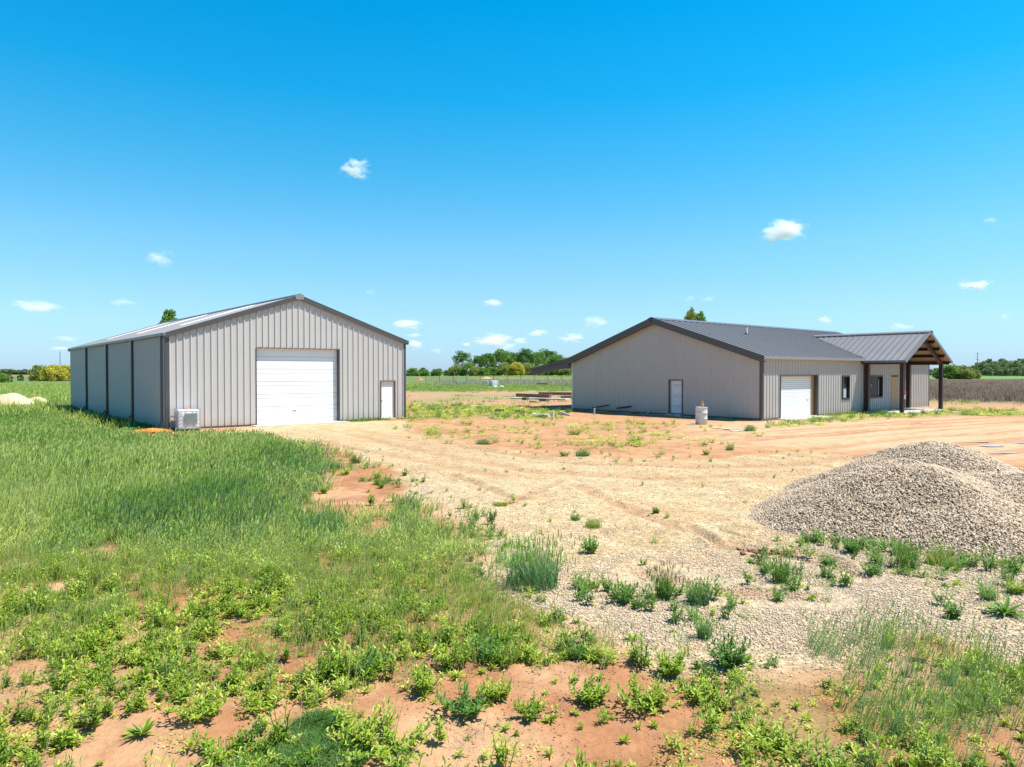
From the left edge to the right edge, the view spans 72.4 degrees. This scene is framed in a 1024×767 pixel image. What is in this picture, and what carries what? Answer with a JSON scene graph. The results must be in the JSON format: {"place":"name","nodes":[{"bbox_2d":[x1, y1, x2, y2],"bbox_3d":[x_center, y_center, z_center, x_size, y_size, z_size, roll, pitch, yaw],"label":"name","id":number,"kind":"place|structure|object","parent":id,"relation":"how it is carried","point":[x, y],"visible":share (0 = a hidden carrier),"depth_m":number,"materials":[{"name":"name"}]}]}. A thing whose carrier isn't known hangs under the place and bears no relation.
{"place":"outdoors","nodes":[
{"label":"outdoors","id":0,"kind":"place"},
{"bbox_2d":[0,381,436,429],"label":"field grass","id":1,"kind":"structure","parent":0,"point":[53,392],"depth_m":60.01,"materials":[{"name":"green plant"}]},
{"bbox_2d":[0,458,544,575],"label":"tall grass","id":2,"kind":"structure","parent":0,"point":[103,502],"depth_m":11.44,"materials":[{"name":"green plant"}]},
{"bbox_2d":[0,372,1023,766],"bbox_3d":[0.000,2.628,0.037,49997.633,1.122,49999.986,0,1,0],"label":"ground","id":3,"kind":"structure","parent":0,"point":[856,438],"depth_m":8.72,"materials":[{"name":"beige soil"}]},
{"bbox_2d":[0,373,10,382],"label":"bush","id":4,"kind":"object","parent":3,"relation":"on","point":[4,377],"visible":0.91,"depth_m":149.56,"materials":[{"name":"green plant"}]},
{"bbox_2d":[0,393,37,404],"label":"sand heap","id":5,"kind":"object","parent":3,"relation":"on","point":[14,397],"visible":0.87,"depth_m":56.48,"materials":[{"name":"beige sand"}]},
{"bbox_2d":[27,365,44,380],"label":"bush","id":6,"kind":"object","parent":3,"relation":"on","point":[34,372],"visible":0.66,"depth_m":198.61,"materials":[{"name":"green plant"}]},
{"bbox_2d":[39,364,67,380],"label":"bush","id":7,"kind":"object","parent":3,"relation":"on","point":[52,370],"visible":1,"depth_m":193.67,"materials":[{"name":"yellow plant"}]},
{"bbox_2d":[122,717,155,739],"bbox_3d":[-2.681,2.461,5.025,0.244,0.151,0.212,-1,1,-35],"label":"weed rosette","id":8,"kind":"object","parent":3,"relation":"on","point":[147,726],"visible":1,"depth_m":5.03,"materials":[{"name":"green plant"}]},
{"bbox_2d":[133,428,171,432],"bbox_3d":[-15.603,2.019,30.236,1.657,0.168,1.064,0,1,0],"label":"garden hose","id":9,"kind":"object","parent":3,"relation":"on","point":[152,430],"visible":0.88,"depth_m":30.05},
{"bbox_2d":[159,309,177,322],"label":"tree","id":10,"kind":"object","parent":3,"relation":"on","point":[168,315],"visible":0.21,"depth_m":77.56,"materials":[{"name":"green plant"}]},
{"bbox_2d":[174,408,200,430],"bbox_3d":[-14.711,1.635,31.708,0.940,1.020,0.960,-1,1,-35],"label":"air conditioner","id":11,"kind":"object","parent":3,"relation":"on","point":[188,418],"visible":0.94,"depth_m":31.36,"materials":[{"name":"white plastic"}]},
{"bbox_2d":[0,410,383,491],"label":"tall grass","id":12,"kind":"structure","parent":3,"relation":"on","point":[48,432],"depth_m":18.92,"materials":[{"name":"green plant"}]},
{"bbox_2d":[166,679,229,721],"bbox_3d":[-2.360,2.413,5.291,0.444,0.221,0.449,0,1,0],"label":"weed clump","id":13,"kind":"object","parent":3,"relation":"on","point":[212,710],"visible":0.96,"depth_m":5.25,"materials":[{"name":"green plant"}]},
{"bbox_2d":[68,293,408,429],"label":"metal shed","id":14,"kind":"structure","parent":3,"relation":"on","point":[298,359],"depth_m":35.76,"materials":[{"name":"grey paint"}]},
{"bbox_2d":[257,348,336,423],"bbox_3d":[-10.992,0.100,35.864,4.330,3.752,0.065,-1,1,-40],"label":"garage door","id":15,"kind":"structure","parent":14,"relation":"in","point":[294,385],"depth_m":35.80,"materials":[{"name":"white paint"}]},
{"bbox_2d":[381,382,393,417],"bbox_3d":[-6.950,0.908,39.041,0.846,2.028,0.110,-1,1,-40],"label":"entry door","id":16,"kind":"structure","parent":14,"relation":"in","point":[387,388],"depth_m":39.07,"materials":[{"name":"white paint"}]},
{"bbox_2d":[239,675,288,712],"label":"weed clump","id":17,"kind":"object","parent":3,"relation":"on","point":[265,700],"visible":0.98,"depth_m":5.47,"materials":[{"name":"green plant"}]},
{"bbox_2d":[217,726,376,766],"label":"grass mat","id":18,"kind":"object","parent":3,"relation":"on","point":[327,745],"depth_m":4.79,"materials":[{"name":"green plant"}]},
{"bbox_2d":[283,706,352,738],"bbox_3d":[-1.424,2.510,5.190,0.528,0.090,0.500,-1,1,-29],"label":"grass mat","id":19,"kind":"object","parent":3,"relation":"on","point":[318,720],"depth_m":5.20,"materials":[{"name":"green plant"}]},
{"bbox_2d":[283,498,362,537],"bbox_3d":[-3.053,2.142,11.170,1.279,0.587,1.324,0,1,0],"label":"grass clump","id":20,"kind":"object","parent":3,"relation":"on","point":[328,517],"visible":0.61,"depth_m":11.15,"materials":[{"name":"green plant"}]},
{"bbox_2d":[0,650,685,758],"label":"leafy weeds","id":21,"kind":"object","parent":3,"relation":"on","point":[624,739],"visible":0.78,"depth_m":5.21,"materials":[{"name":"green plant"}]},
{"bbox_2d":[326,697,397,740],"bbox_3d":[-1.089,2.458,5.080,0.516,0.186,0.550,0,1,0],"label":"weed clump","id":22,"kind":"object","parent":3,"relation":"on","point":[371,721],"visible":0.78,"depth_m":5.06,"materials":[{"name":"green plant"}]},
{"bbox_2d":[341,640,395,675],"bbox_3d":[-1.266,2.415,6.128,0.382,0.223,0.460,1,1,37],"label":"weed clump","id":23,"kind":"object","parent":3,"relation":"on","point":[373,657],"visible":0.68,"depth_m":6.13,"materials":[{"name":"green plant"}]},
{"bbox_2d":[330,694,439,766],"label":"weed clump","id":24,"kind":"object","parent":3,"relation":"on","point":[381,751],"visible":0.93,"depth_m":4.83,"materials":[{"name":"green plant"}]},
{"bbox_2d":[383,489,427,515],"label":"grass clump","id":25,"kind":"object","parent":3,"relation":"on","point":[411,498],"visible":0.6,"depth_m":12.77,"materials":[{"name":"green plant"}]},
{"bbox_2d":[406,368,419,375],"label":"bush","id":26,"kind":"object","parent":3,"relation":"on","point":[412,371],"visible":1,"depth_m":388.02,"materials":[{"name":"green plant"}]},
{"bbox_2d":[410,661,440,693],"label":"weed clump","id":27,"kind":"object","parent":3,"relation":"on","point":[420,680],"visible":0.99,"depth_m":5.71,"materials":[{"name":"green plant"}]},
{"bbox_2d":[430,715,447,743],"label":"upright weed","id":28,"kind":"object","parent":3,"relation":"on","point":[439,727],"visible":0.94,"depth_m":4.95,"materials":[{"name":"green plant"}]},
{"bbox_2d":[447,365,462,375],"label":"bush","id":29,"kind":"object","parent":3,"relation":"on","point":[453,370],"visible":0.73,"depth_m":417.83,"materials":[{"name":"green plant"}]},
{"bbox_2d":[52,405,867,430],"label":"wall weeds","id":30,"kind":"object","parent":3,"relation":"on","point":[139,424],"depth_m":38.15,"materials":[{"name":"green plant"}]},
{"bbox_2d":[435,677,488,717],"bbox_3d":[-0.390,2.437,5.401,0.436,0.218,0.457,0,1,0],"label":"weed clump","id":31,"kind":"object","parent":3,"relation":"on","point":[473,707],"visible":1,"depth_m":5.34,"materials":[{"name":"green plant"}]},
{"bbox_2d":[452,350,472,365],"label":"tree","id":32,"kind":"object","parent":3,"relation":"on","point":[458,358],"visible":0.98,"depth_m":437.69,"materials":[{"name":"green plant"}]},
{"bbox_2d":[458,362,476,375],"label":"bush","id":33,"kind":"object","parent":3,"relation":"on","point":[463,370],"visible":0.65,"depth_m":412.20,"materials":[{"name":"green plant"}]},
{"bbox_2d":[8,445,938,685],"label":"gravel weeds","id":34,"kind":"object","parent":3,"relation":"on","point":[555,680],"visible":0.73,"depth_m":9.62,"materials":[{"name":"green plant"}]},
{"bbox_2d":[476,353,496,371],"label":"tree","id":35,"kind":"object","parent":3,"relation":"on","point":[485,359],"visible":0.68,"depth_m":451.58,"materials":[{"name":"green plant"}]},
{"bbox_2d":[463,628,510,663],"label":"weed clump","id":36,"kind":"object","parent":3,"relation":"on","point":[487,650],"visible":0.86,"depth_m":6.31,"materials":[{"name":"green plant"}]},
{"bbox_2d":[418,377,571,385],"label":"dead weeds","id":37,"kind":"object","parent":3,"relation":"on","point":[530,381],"visible":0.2,"depth_m":158.10,"materials":[{"name":"beige plant"}]},
{"bbox_2d":[476,669,513,701],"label":"weed clump","id":38,"kind":"object","parent":3,"relation":"on","point":[501,693],"visible":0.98,"depth_m":5.58,"materials":[{"name":"green plant"}]},
{"bbox_2d":[488,348,513,374],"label":"tree","id":39,"kind":"object","parent":3,"relation":"on","point":[501,355],"visible":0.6,"depth_m":466.52,"materials":[{"name":"green plant"}]},
{"bbox_2d":[2,525,1003,766],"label":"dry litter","id":40,"kind":"object","parent":3,"relation":"on","point":[473,683],"visible":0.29,"depth_m":5.53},
{"bbox_2d":[496,362,514,375],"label":"bush","id":41,"kind":"object","parent":3,"relation":"on","point":[504,366],"visible":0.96,"depth_m":397.43,"materials":[{"name":"green plant"}]},
{"bbox_2d":[0,551,1018,766],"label":"ground cover","id":42,"kind":"object","parent":3,"relation":"on","point":[666,748],"visible":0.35,"depth_m":5.76,"materials":[{"name":"green plant"}]},
{"bbox_2d":[0,512,1023,766],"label":"thin grass","id":43,"kind":"structure","parent":3,"relation":"on","point":[354,566],"depth_m":8.12,"materials":[{"name":"green plant"}]},
{"bbox_2d":[0,552,1023,766],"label":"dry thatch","id":44,"kind":"object","parent":3,"relation":"on","point":[151,691],"visible":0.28,"depth_m":5.89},
{"bbox_2d":[0,537,1023,766],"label":"leafy weeds","id":45,"kind":"object","parent":3,"relation":"on","point":[97,644],"visible":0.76,"depth_m":6.17,"materials":[{"name":"green plant"}]},
{"bbox_2d":[507,362,524,375],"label":"bush","id":46,"kind":"object","parent":3,"relation":"on","point":[520,371],"visible":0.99,"depth_m":396.98,"materials":[{"name":"yellow plant"}]},
{"bbox_2d":[515,347,536,369],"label":"tree","id":47,"kind":"object","parent":3,"relation":"on","point":[527,355],"visible":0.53,"depth_m":447.31,"materials":[{"name":"green plant"}]},
{"bbox_2d":[512,691,546,722],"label":"weed clump","id":48,"kind":"object","parent":3,"relation":"on","point":[532,711],"visible":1,"depth_m":5.28,"materials":[{"name":"green plant"}]},
{"bbox_2d":[516,393,550,397],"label":"lumber","id":49,"kind":"object","parent":3,"relation":"on","point":[535,395],"visible":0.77,"depth_m":71.74,"materials":[{"name":"brown wood"}]},
{"bbox_2d":[483,527,584,592],"bbox_3d":[0.247,2.135,8.596,1.244,0.674,1.349,0,1,0],"label":"grass clump","id":50,"kind":"object","parent":3,"relation":"on","point":[524,572],"visible":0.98,"depth_m":8.49,"materials":[{"name":"green plant"}]},
{"bbox_2d":[532,351,547,365],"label":"tree","id":51,"kind":"object","parent":3,"relation":"on","point":[540,357],"visible":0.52,"depth_m":467.19,"materials":[{"name":"green plant"}]},
{"bbox_2d":[539,348,558,363],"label":"tree","id":52,"kind":"object","parent":3,"relation":"on","point":[547,352],"visible":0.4,"depth_m":487.78,"materials":[{"name":"green plant"}]},
{"bbox_2d":[538,392,571,394],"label":"lumber","id":53,"kind":"object","parent":3,"relation":"on","point":[560,393],"visible":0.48,"depth_m":74.39,"materials":[{"name":"brown wood"}]},
{"bbox_2d":[546,354,564,371],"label":"tree","id":54,"kind":"object","parent":3,"relation":"on","point":[555,358],"visible":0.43,"depth_m":457.86,"materials":[{"name":"green plant"}]},
{"bbox_2d":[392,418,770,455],"bbox_3d":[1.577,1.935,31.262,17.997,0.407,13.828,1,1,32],"label":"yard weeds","id":55,"kind":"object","parent":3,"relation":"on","point":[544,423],"visible":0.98,"depth_m":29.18,"materials":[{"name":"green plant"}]},
{"bbox_2d":[579,534,598,553],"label":"weed clump","id":56,"kind":"object","parent":3,"relation":"on","point":[588,549],"visible":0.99,"depth_m":10.21,"materials":[{"name":"green plant"}]},
{"bbox_2d":[567,671,611,705],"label":"weed clump","id":57,"kind":"object","parent":3,"relation":"on","point":[589,696],"visible":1,"depth_m":5.54,"materials":[{"name":"green plant"}]},
{"bbox_2d":[581,517,602,528],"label":"grass clump","id":58,"kind":"object","parent":3,"relation":"on","point":[594,524],"visible":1,"depth_m":11.95,"materials":[{"name":"green plant"}]},
{"bbox_2d":[606,573,644,604],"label":"weed clump","id":59,"kind":"object","parent":3,"relation":"on","point":[626,595],"visible":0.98,"depth_m":8.04,"materials":[{"name":"green plant"}]},
{"bbox_2d":[614,670,680,712],"bbox_3d":[1.026,2.416,5.469,0.478,0.208,0.431,-1,1,-28],"label":"weed clump","id":60,"kind":"object","parent":3,"relation":"on","point":[636,694],"visible":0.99,"depth_m":5.42,"materials":[{"name":"green plant"}]},
{"bbox_2d":[643,560,688,599],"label":"weed clump","id":61,"kind":"object","parent":3,"relation":"on","point":[665,592],"visible":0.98,"depth_m":8.16,"materials":[{"name":"green plant"}]},
{"bbox_2d":[652,646,687,677],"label":"weed clump","id":62,"kind":"object","parent":3,"relation":"on","point":[672,668],"visible":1,"depth_m":6.04,"materials":[{"name":"green plant"}]},
{"bbox_2d":[358,468,1021,667],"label":"weeds","id":63,"kind":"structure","parent":3,"relation":"on","point":[837,548],"depth_m":8.60,"materials":[{"name":"green plant"}]},
{"bbox_2d":[684,307,697,319],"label":"tree","id":64,"kind":"object","parent":3,"relation":"on","point":[690,315],"visible":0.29,"depth_m":81.65,"materials":[{"name":"green plant"}]},
{"bbox_2d":[359,473,1023,680],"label":"gravel weeds","id":65,"kind":"object","parent":3,"relation":"on","point":[578,581],"visible":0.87,"depth_m":8.65,"materials":[{"name":"green plant"}]},
{"bbox_2d":[671,574,727,606],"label":"grass clump","id":66,"kind":"object","parent":3,"relation":"on","point":[701,599],"visible":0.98,"depth_m":7.93,"materials":[{"name":"green plant"}]},
{"bbox_2d":[694,401,707,424],"bbox_3d":[9.518,1.424,35.178,0.608,1.280,0.628,1,1,30],"label":"scrap barrel","id":67,"kind":"object","parent":3,"relation":"on","point":[701,413],"visible":0.99,"depth_m":34.95,"materials":[{"name":"white paint"}]},
{"bbox_2d":[684,613,721,639],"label":"grass clump","id":68,"kind":"object","parent":3,"relation":"on","point":[703,630],"visible":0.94,"depth_m":6.91,"materials":[{"name":"green plant"}]},
{"bbox_2d":[695,667,724,691],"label":"weed clump","id":69,"kind":"object","parent":3,"relation":"on","point":[717,681],"visible":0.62,"depth_m":5.78,"materials":[{"name":"green plant"}]},
{"bbox_2d":[397,401,1023,450],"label":"yard weeds","id":70,"kind":"object","parent":3,"relation":"on","point":[682,434],"visible":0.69,"depth_m":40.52,"materials":[{"name":"green plant"}]},
{"bbox_2d":[406,383,1023,404],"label":"field grass","id":71,"kind":"structure","parent":3,"relation":"on","point":[509,388],"depth_m":100.92,"materials":[{"name":"green plant"}]},
{"bbox_2d":[704,631,752,670],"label":"weed clump","id":72,"kind":"object","parent":3,"relation":"on","point":[727,656],"visible":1,"depth_m":6.16,"materials":[{"name":"green plant"}]},
{"bbox_2d":[719,620,738,652],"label":"upright weed","id":73,"kind":"object","parent":3,"relation":"on","point":[731,635],"visible":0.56,"depth_m":6.37,"materials":[{"name":"green plant"}]},
{"bbox_2d":[529,317,952,420],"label":"metal house","id":74,"kind":"structure","parent":3,"relation":"on","point":[674,367],"depth_m":43.55,"materials":[{"name":"grey paint"}]},
{"bbox_2d":[672,381,681,412],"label":"wrapped door","id":75,"kind":"structure","parent":74,"relation":"in","point":[676,385],"depth_m":41.99,"materials":[{"name":"white plastic"}]},
{"bbox_2d":[781,376,810,416],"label":"garage door","id":76,"kind":"structure","parent":74,"relation":"in","point":[801,386],"depth_m":40.45,"materials":[{"name":"white paint"}]},
{"bbox_2d":[842,375,849,399],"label":"window","id":77,"kind":"structure","parent":74,"relation":"in","point":[845,378],"depth_m":44.04,"materials":[{"name":"black glass"}]},
{"bbox_2d":[870,375,882,397],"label":"window","id":78,"kind":"structure","parent":74,"relation":"in","point":[876,381],"depth_m":46.87,"materials":[{"name":"black glass"}]},
{"bbox_2d":[891,377,897,408],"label":"plywood door","id":79,"kind":"structure","parent":74,"relation":"in","point":[894,380],"depth_m":48.50,"materials":[{"name":"beige wood"}]},
{"bbox_2d":[458,522,1023,686],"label":"gravel stones","id":80,"kind":"object","parent":3,"relation":"on","point":[847,590],"visible":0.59,"depth_m":7.96,"materials":[{"name":"beige gravel"}]},
{"bbox_2d":[737,548,793,558],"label":"clay clods","id":81,"kind":"object","parent":3,"relation":"on","point":[752,551],"visible":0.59,"depth_m":10.19,"materials":[{"name":"brown soil"}]},
{"bbox_2d":[738,706,822,756],"bbox_3d":[1.872,2.452,4.877,0.553,0.195,0.568,0,1,0],"label":"weed clump","id":82,"kind":"object","parent":3,"relation":"on","point":[776,735],"visible":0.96,"depth_m":4.87,"materials":[{"name":"green plant"}]},
{"bbox_2d":[757,548,806,583],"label":"weed clump","id":83,"kind":"object","parent":3,"relation":"on","point":[780,575],"visible":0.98,"depth_m":8.81,"materials":[{"name":"green plant"}]},
{"bbox_2d":[800,531,820,541],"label":"weed clump","id":84,"kind":"object","parent":3,"relation":"on","point":[810,537],"visible":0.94,"depth_m":10.84,"materials":[{"name":"green plant"}]},
{"bbox_2d":[817,554,835,565],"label":"weed clump","id":85,"kind":"object","parent":3,"relation":"on","point":[825,561],"visible":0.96,"depth_m":9.48,"materials":[{"name":"green plant"}]},
{"bbox_2d":[841,536,862,552],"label":"weed clump","id":86,"kind":"object","parent":3,"relation":"on","point":[847,547],"visible":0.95,"depth_m":10.15,"materials":[{"name":"green plant"}]},
{"bbox_2d":[859,561,886,574],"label":"weed clump","id":87,"kind":"object","parent":3,"relation":"on","point":[872,569],"visible":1,"depth_m":9.03,"materials":[{"name":"green plant"}]},
{"bbox_2d":[748,440,1023,562],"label":"gravel heap","id":88,"kind":"object","parent":3,"relation":"on","point":[963,498],"visible":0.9,"depth_m":11.50,"materials":[{"name":"gravel"}]},
{"bbox_2d":[792,597,1023,766],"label":"tall grass","id":89,"kind":"structure","parent":3,"relation":"on","point":[886,719],"depth_m":5.58,"materials":[{"name":"green plant"}]},
{"bbox_2d":[884,537,933,570],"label":"weed clump","id":90,"kind":"object","parent":3,"relation":"on","point":[906,558],"visible":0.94,"depth_m":9.30,"materials":[{"name":"green plant"}]},
{"bbox_2d":[841,532,998,562],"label":"heap grass","id":91,"kind":"structure","parent":3,"relation":"on","point":[931,545],"depth_m":9.94,"materials":[{"name":"green plant"}]},
{"bbox_2d":[831,530,1023,573],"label":"leafy weeds","id":92,"kind":"object","parent":3,"relation":"on","point":[1021,558],"visible":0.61,"depth_m":9.80,"materials":[{"name":"green plant"}]},
{"bbox_2d":[920,544,965,566],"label":"grass clump","id":93,"kind":"object","parent":3,"relation":"on","point":[934,557],"visible":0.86,"depth_m":9.52,"materials":[{"name":"green plant"}]},
{"bbox_2d":[934,364,961,378],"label":"bush","id":94,"kind":"object","parent":3,"relation":"on","point":[947,370],"visible":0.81,"depth_m":257.69,"materials":[{"name":"green plant"}]},
{"bbox_2d":[941,601,964,618],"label":"weed clump","id":95,"kind":"object","parent":3,"relation":"on","point":[952,611],"visible":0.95,"depth_m":7.42,"materials":[{"name":"green plant"}]},
{"bbox_2d":[951,365,976,378],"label":"bush","id":96,"kind":"object","parent":3,"relation":"on","point":[963,370],"visible":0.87,"depth_m":256.13,"materials":[{"name":"green plant"}]},
{"bbox_2d":[929,379,1023,402],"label":"dead weeds","id":97,"kind":"object","parent":3,"relation":"on","point":[996,389],"visible":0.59,"depth_m":86.14,"materials":[{"name":"beige plant"}]},
{"bbox_2d":[980,367,993,375],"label":"tree","id":98,"kind":"object","parent":3,"relation":"on","point":[989,369],"visible":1,"depth_m":429.05,"materials":[{"name":"green plant"}]},
{"bbox_2d":[984,361,1002,375],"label":"tree","id":99,"kind":"object","parent":3,"relation":"on","point":[993,364],"visible":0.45,"depth_m":478.49,"materials":[{"name":"green plant"}]},
{"bbox_2d":[981,595,1023,620],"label":"weed rosette","id":100,"kind":"object","parent":3,"relation":"on","point":[1004,609],"visible":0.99,"depth_m":7.56,"materials":[{"name":"green plant"}]},
{"bbox_2d":[1002,578,1023,594],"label":"weed clump","id":101,"kind":"object","parent":3,"relation":"on","point":[1012,588],"visible":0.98,"depth_m":8.23,"materials":[{"name":"green plant"}]},
{"bbox_2d":[1003,360,1023,375],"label":"tree","id":102,"kind":"object","parent":3,"relation":"on","point":[1013,364],"visible":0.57,"depth_m":468.24,"materials":[{"name":"green plant"}]},
{"bbox_2d":[0,427,1023,766],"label":"seed stalks","id":103,"kind":"object","parent":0,"point":[406,589],"visible":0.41,"depth_m":6.77,"materials":[{"name":"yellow plant"}]},
{"bbox_2d":[0,512,1023,766],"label":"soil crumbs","id":104,"kind":"object","parent":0,"point":[510,690],"visible":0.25,"depth_m":5.61,"materials":[{"name":"brown soil"}]},
{"bbox_2d":[0,0,1023,371],"label":"sky","id":105,"kind":"structure","parent":0,"point":[442,177],"materials":[{"name":"blue"}]},
{"bbox_2d":[345,442,1023,525],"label":"gravel stones","id":106,"kind":"object","parent":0,"point":[595,484],"visible":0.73,"depth_m":16.44,"materials":[{"name":"beige gravel"}]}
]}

